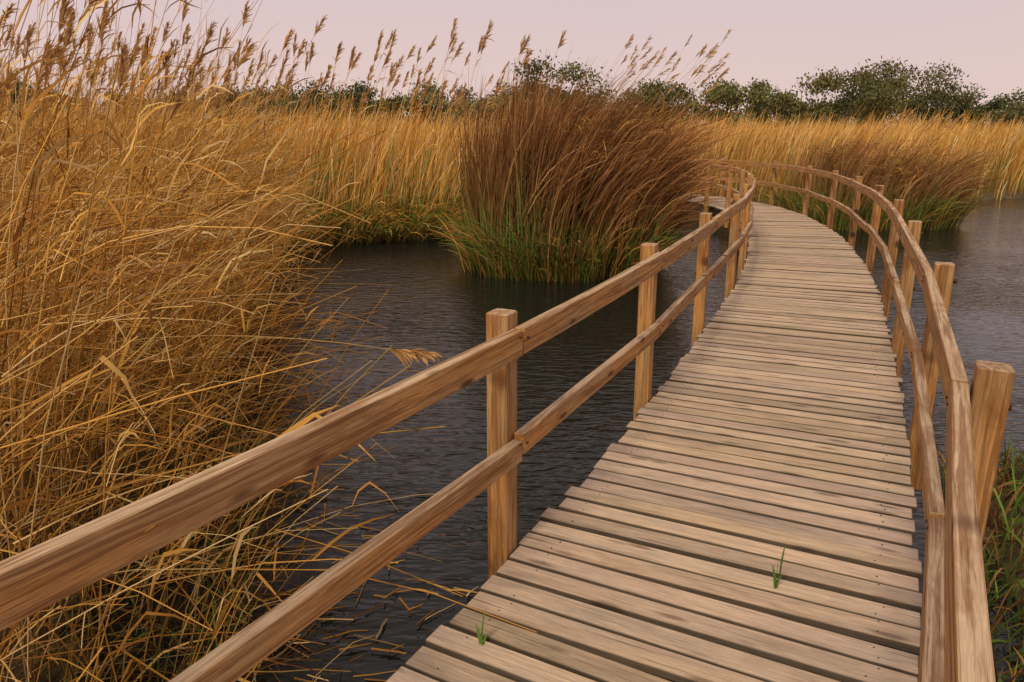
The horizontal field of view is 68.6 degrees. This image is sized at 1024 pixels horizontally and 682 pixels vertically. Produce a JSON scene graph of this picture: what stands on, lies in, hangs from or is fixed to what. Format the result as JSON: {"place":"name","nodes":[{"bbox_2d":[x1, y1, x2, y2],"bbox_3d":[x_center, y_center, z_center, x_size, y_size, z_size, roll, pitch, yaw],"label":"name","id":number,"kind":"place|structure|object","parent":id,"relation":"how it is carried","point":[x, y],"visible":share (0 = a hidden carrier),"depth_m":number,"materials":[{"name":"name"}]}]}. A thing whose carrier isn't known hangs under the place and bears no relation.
{"place":"outdoors","nodes":[
{"label":"outdoors","id":0,"kind":"place"},
{"bbox_2d":[0,0,1023,241],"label":"reed field","id":1,"kind":"structure","parent":0,"point":[404,156],"depth_m":18.48,"materials":[{"name":"plant"}]},
{"bbox_2d":[0,0,1023,681],"bbox_3d":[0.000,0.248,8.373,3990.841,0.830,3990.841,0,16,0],"label":"ground","id":2,"kind":"structure","parent":0,"point":[56,668],"depth_m":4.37,"materials":[{"name":"plant"}]},
{"bbox_2d":[0,49,1023,139],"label":"distant trees","id":3,"kind":"object","parent":2,"relation":"on","point":[879,97],"visible":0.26,"depth_m":58.43,"materials":[{"name":"green plant"}]},
{"bbox_2d":[386,194,922,681],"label":"boardwalk","id":4,"kind":"structure","parent":2,"relation":"on","point":[766,426],"depth_m":3.37,"materials":[{"name":"brown wood"}]},
{"bbox_2d":[0,161,756,681],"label":"wooden railing","id":5,"kind":"object","parent":4,"relation":"attached to","point":[46,573],"visible":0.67,"depth_m":2.24,"materials":[{"name":"brown wood"}]},
{"bbox_2d":[476,609,486,645],"bbox_3d":[-0.099,0.987,2.571,0.041,0.179,0.031,14,21,41],"label":"grass sprout","id":6,"kind":"object","parent":4,"relation":"on","point":[481,640],"depth_m":2.57,"materials":[{"name":"green plant"}]},
{"bbox_2d":[772,547,784,587],"bbox_3d":[1.022,0.883,2.890,0.046,0.208,0.025,0,16,0],"label":"grass sprout","id":7,"kind":"object","parent":4,"relation":"on","point":[775,581],"depth_m":2.89,"materials":[{"name":"green plant"}]},
{"bbox_2d":[683,158,1014,681],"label":"wooden railing","id":8,"kind":"object","parent":4,"relation":"attached to","point":[955,641],"visible":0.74,"depth_m":2.24,"materials":[{"name":"brown wood"}]},
{"bbox_2d":[935,434,1023,681],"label":"waterside grass","id":9,"kind":"structure","parent":2,"relation":"on","point":[1012,484],"depth_m":3.88,"materials":[{"name":"green plant"}]},
{"bbox_2d":[0,0,1023,125],"label":"sky","id":10,"kind":"structure","parent":0,"point":[779,41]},
{"bbox_2d":[57,198,1023,681],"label":"water","id":11,"kind":"structure","parent":0,"point":[437,298],"depth_m":6.38,"materials":[{"name":"black liquid"}]},
{"bbox_2d":[175,366,478,681],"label":"floating straw","id":12,"kind":"object","parent":11,"relation":"on","point":[323,619],"visible":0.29,"depth_m":3.64,"materials":[{"name":"brown plant"}]},
{"bbox_2d":[207,185,472,251],"bbox_3d":[-1.187,-2.977,16.758,12.079,1.191,4.013,-8,17,-26],"label":"bank sedge","id":13,"kind":"object","parent":11,"relation":"on","point":[375,228],"visible":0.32,"depth_m":15.40,"materials":[{"name":"green plant"}]},
{"bbox_2d":[424,29,758,283],"bbox_3d":[1.180,-3.084,12.277,5.487,3.859,4.564,0,16,0],"label":"reed clump","id":14,"kind":"object","parent":11,"relation":"in","point":[577,196],"visible":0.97,"depth_m":11.48,"materials":[{"name":"brown plant"}]},
{"bbox_2d":[753,106,1010,231],"bbox_3d":[8.771,-4.206,18.198,6.163,2.844,4.533,0,16,0],"label":"reed clump","id":15,"kind":"object","parent":11,"relation":"in","point":[933,197],"visible":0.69,"depth_m":17.57,"materials":[{"name":"brown plant"}]}
]}

